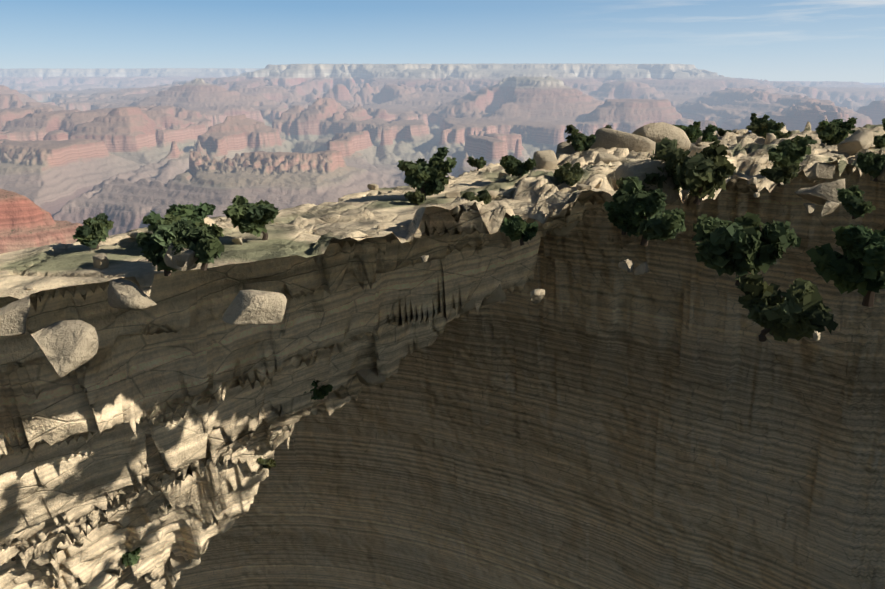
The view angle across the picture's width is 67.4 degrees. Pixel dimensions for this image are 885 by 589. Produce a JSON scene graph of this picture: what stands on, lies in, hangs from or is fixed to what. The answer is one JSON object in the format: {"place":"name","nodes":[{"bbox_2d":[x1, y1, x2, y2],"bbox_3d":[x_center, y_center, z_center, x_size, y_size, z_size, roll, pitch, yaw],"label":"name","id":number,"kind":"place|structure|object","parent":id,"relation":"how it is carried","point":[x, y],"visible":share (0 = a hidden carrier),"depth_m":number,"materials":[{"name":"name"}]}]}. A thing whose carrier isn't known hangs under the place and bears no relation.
{"place":"outdoors","nodes":[
{"label":"outdoors","id":0,"kind":"place"},
{"bbox_2d":[0,122,884,588],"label":"cliff","id":1,"kind":"structure","parent":0,"point":[596,418],"depth_m":66.13,"materials":[{"name":"beige stone"}]},
{"bbox_2d":[72,213,113,249],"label":"juniper tree","id":2,"kind":"object","parent":1,"relation":"on","point":[93,232],"visible":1,"depth_m":17.90,"materials":[{"name":"green plant"}]},
{"bbox_2d":[122,547,140,566],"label":"bush","id":3,"kind":"object","parent":1,"relation":"on","point":[130,558],"visible":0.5,"depth_m":39.01,"materials":[{"name":"green plant"}]},
{"bbox_2d":[135,214,187,275],"bbox_3d":[-6.382,-1.122,15.717,1.721,1.346,1.177,16,24,39],"label":"juniper tree","id":4,"kind":"object","parent":1,"relation":"on","point":[154,246],"visible":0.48,"depth_m":15.56,"materials":[{"name":"green plant"}]},
{"bbox_2d":[142,202,215,232],"bbox_3d":[-6.929,-1.804,17.847,1.551,1.416,1.717,4,19,12],"label":"pinyon tree","id":5,"kind":"object","parent":1,"relation":"on","point":[201,212],"visible":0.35,"depth_m":17.50,"materials":[{"name":"green plant"}]},
{"bbox_2d":[169,220,224,270],"bbox_3d":[-4.968,-0.945,13.456,1.041,1.025,1.490,-13,22,-33],"label":"juniper tree","id":6,"kind":"object","parent":1,"relation":"on","point":[202,241],"visible":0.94,"depth_m":13.31,"materials":[{"name":"green plant"}]},
{"bbox_2d":[222,195,279,239],"bbox_3d":[-5.305,-2.037,18.710,1.646,1.338,1.525,0,18,1],"label":"juniper tree","id":7,"kind":"object","parent":1,"relation":"on","point":[242,213],"visible":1,"depth_m":18.35,"materials":[{"name":"green plant"}]},
{"bbox_2d":[257,457,275,469],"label":"shrub","id":8,"kind":"object","parent":1,"relation":"on","point":[267,464],"visible":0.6,"depth_m":39.93,"materials":[{"name":"green plant"}]},
{"bbox_2d":[304,380,332,399],"bbox_3d":[-7.158,5.241,37.029,2.033,1.580,1.234,-5,19,-16],"label":"bush","id":9,"kind":"object","parent":1,"relation":"on","point":[322,391],"visible":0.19,"depth_m":36.81,"materials":[{"name":"green plant"}]},
{"bbox_2d":[404,189,424,204],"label":"shrub","id":10,"kind":"object","parent":1,"relation":"on","point":[416,197],"visible":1,"depth_m":24.23,"materials":[{"name":"green plant"}]},
{"bbox_2d":[397,147,456,199],"bbox_3d":[-0.654,-4.590,25.273,2.204,2.037,1.766,-6,19,-18],"label":"juniper tree","id":11,"kind":"object","parent":1,"relation":"on","point":[425,178],"visible":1,"depth_m":24.87,"materials":[{"name":"green plant"}]},
{"bbox_2d":[0,122,884,570],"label":"boulders","id":12,"kind":"object","parent":1,"relation":"on","point":[68,346],"visible":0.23,"depth_m":18.75,"materials":[{"name":"stone"}]},
{"bbox_2d":[460,189,491,203],"bbox_3d":[0.887,-3.072,22.254,1.244,0.965,1.256,11,21,29],"label":"shrub","id":13,"kind":"object","parent":1,"relation":"on","point":[484,196],"visible":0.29,"depth_m":22.08,"materials":[{"name":"green plant"}]},
{"bbox_2d":[466,156,485,170],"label":"juniper tree","id":14,"kind":"object","parent":1,"relation":"on","point":[480,163],"visible":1,"depth_m":62.44,"materials":[{"name":"green plant"}]},
{"bbox_2d":[500,155,535,175],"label":"juniper tree","id":15,"kind":"object","parent":1,"relation":"on","point":[512,165],"visible":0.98,"depth_m":28.16,"materials":[{"name":"green plant"}]},
{"bbox_2d":[500,215,537,245],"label":"pinyon tree","id":16,"kind":"object","parent":1,"relation":"on","point":[515,227],"visible":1,"depth_m":17.78,"materials":[{"name":"green plant"}]},
{"bbox_2d":[553,161,584,185],"bbox_3d":[4.956,-4.633,25.624,1.222,0.933,1.436,0,18,1],"label":"shrub","id":17,"kind":"object","parent":1,"relation":"on","point":[573,175],"visible":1,"depth_m":25.57,"materials":[{"name":"green plant"}]},
{"bbox_2d":[570,129,595,151],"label":"juniper tree","id":18,"kind":"object","parent":1,"relation":"on","point":[580,142],"visible":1,"depth_m":35.40,"materials":[{"name":"green plant"}]},
{"bbox_2d":[565,124,611,150],"bbox_3d":[8.627,-8.905,38.502,3.041,2.001,2.219,12,22,32],"label":"shrub","id":19,"kind":"object","parent":1,"relation":"on","point":[569,128],"visible":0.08,"depth_m":38.34,"materials":[{"name":"green plant"}]},
{"bbox_2d":[603,200,646,234],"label":"pinyon tree","id":20,"kind":"object","parent":1,"relation":"on","point":[618,217],"visible":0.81,"depth_m":16.36,"materials":[{"name":"green plant"}]},
{"bbox_2d":[616,163,666,192],"bbox_3d":[5.643,-3.348,19.703,2.017,1.246,1.652,-10,21,-26],"label":"shrub","id":21,"kind":"object","parent":1,"relation":"on","point":[654,178],"visible":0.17,"depth_m":19.22,"materials":[{"name":"green plant"}]},
{"bbox_2d":[612,176,685,245],"bbox_3d":[4.986,-1.964,16.221,1.194,1.654,2.457,-10,21,-27],"label":"juniper tree","id":22,"kind":"object","parent":1,"relation":"on","point":[657,223],"visible":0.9,"depth_m":15.93,"materials":[{"name":"green plant"}]},
{"bbox_2d":[673,121,702,142],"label":"pinyon tree","id":23,"kind":"object","parent":1,"relation":"on","point":[693,132],"visible":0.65,"depth_m":43.16,"materials":[{"name":"green plant"}]},
{"bbox_2d":[650,137,735,204],"bbox_3d":[7.273,-3.417,18.854,2.379,1.845,3.411,0,18,1],"label":"shrub","id":24,"kind":"object","parent":1,"relation":"on","point":[709,170],"visible":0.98,"depth_m":18.52,"materials":[{"name":"green plant"}]},
{"bbox_2d":[701,124,717,141],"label":"bush","id":25,"kind":"object","parent":1,"relation":"on","point":[708,133],"visible":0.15,"depth_m":46.88,"materials":[{"name":"green plant"}]},
{"bbox_2d":[716,128,731,135],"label":"shrub","id":26,"kind":"object","parent":1,"relation":"on","point":[721,131],"visible":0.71,"depth_m":48.81,"materials":[{"name":"green plant"}]},
{"bbox_2d":[691,212,800,285],"bbox_3d":[4.958,-0.774,11.529,1.538,1.333,1.931,-14,23,-36],"label":"juniper tree","id":27,"kind":"object","parent":1,"relation":"on","point":[741,245],"visible":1,"depth_m":11.08,"materials":[{"name":"green plant"}]},
{"bbox_2d":[750,113,769,124],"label":"juniper tree","id":28,"kind":"object","parent":1,"relation":"on","point":[755,119],"visible":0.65,"depth_m":53.95,"materials":[{"name":"green plant"}]},
{"bbox_2d":[746,119,784,135],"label":"shrub","id":29,"kind":"object","parent":1,"relation":"on","point":[755,128],"visible":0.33,"depth_m":49.23,"materials":[{"name":"green plant"}]},
{"bbox_2d":[760,121,782,138],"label":"juniper tree","id":30,"kind":"object","parent":1,"relation":"on","point":[773,127],"visible":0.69,"depth_m":46.20,"materials":[{"name":"green plant"}]},
{"bbox_2d":[759,163,800,186],"bbox_3d":[13.293,-4.697,26.023,1.725,0.967,1.069,-11,22,-31],"label":"shrub","id":31,"kind":"object","parent":1,"relation":"on","point":[777,174],"visible":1,"depth_m":25.73,"materials":[{"name":"green plant"}]},
{"bbox_2d":[777,130,791,138],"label":"shrub","id":32,"kind":"object","parent":1,"relation":"on","point":[780,134],"visible":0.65,"depth_m":45.06,"materials":[{"name":"green plant"}]},
{"bbox_2d":[734,270,837,341],"bbox_3d":[4.808,0.217,9.272,1.031,0.946,1.594,0,18,1],"label":"shrub","id":33,"kind":"object","parent":1,"relation":"on","point":[798,310],"visible":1,"depth_m":9.05,"materials":[{"name":"green plant"}]},
{"bbox_2d":[768,134,816,167],"bbox_3d":[14.787,-6.018,28.637,2.208,1.832,2.323,0,18,1],"label":"juniper tree","id":34,"kind":"object","parent":1,"relation":"on","point":[788,152],"visible":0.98,"depth_m":27.98,"materials":[{"name":"green plant"}]},
{"bbox_2d":[817,122,849,145],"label":"juniper tree","id":35,"kind":"object","parent":1,"relation":"on","point":[832,133],"visible":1,"depth_m":35.03,"materials":[{"name":"green plant"}]},
{"bbox_2d":[815,117,856,133],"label":"pinyon tree","id":36,"kind":"object","parent":1,"relation":"on","point":[849,124],"visible":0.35,"depth_m":43.75,"materials":[{"name":"green plant"}]},
{"bbox_2d":[806,224,884,306],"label":"pinyon tree","id":37,"kind":"object","parent":1,"relation":"on","point":[859,262],"visible":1,"depth_m":10.27,"materials":[{"name":"green plant"}]},
{"bbox_2d":[837,185,875,218],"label":"juniper tree","id":38,"kind":"object","parent":1,"relation":"on","point":[855,204],"visible":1,"depth_m":16.69,"materials":[{"name":"green plant"}]},
{"bbox_2d":[856,151,884,181],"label":"juniper tree","id":39,"kind":"object","parent":1,"relation":"on","point":[870,163],"visible":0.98,"depth_m":22.50,"materials":[{"name":"green plant"}]},
{"bbox_2d":[873,134,884,147],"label":"bush","id":40,"kind":"object","parent":1,"relation":"on","point":[879,141],"visible":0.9,"depth_m":33.27,"materials":[{"name":"green plant"}]},
{"bbox_2d":[878,258,884,282],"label":"shrub","id":41,"kind":"object","parent":1,"relation":"on","point":[882,276],"visible":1,"depth_m":8.54,"materials":[{"name":"green plant"}]},
{"bbox_2d":[882,118,884,130],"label":"juniper tree","id":42,"kind":"object","parent":1,"relation":"on","point":[883,122],"visible":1,"depth_m":36.57,"materials":[{"name":"green plant"}]},
{"bbox_2d":[0,63,884,253],"bbox_3d":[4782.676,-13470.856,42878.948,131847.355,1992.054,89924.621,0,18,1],"label":"canyon terrain","id":43,"kind":"structure","parent":0,"point":[124,150],"depth_m":9161.57,"materials":[{"name":"red stone"}]},
{"bbox_2d":[0,0,884,82],"label":"sky","id":44,"kind":"structure","parent":0,"point":[770,40],"materials":[{"name":"blue"}]}
]}

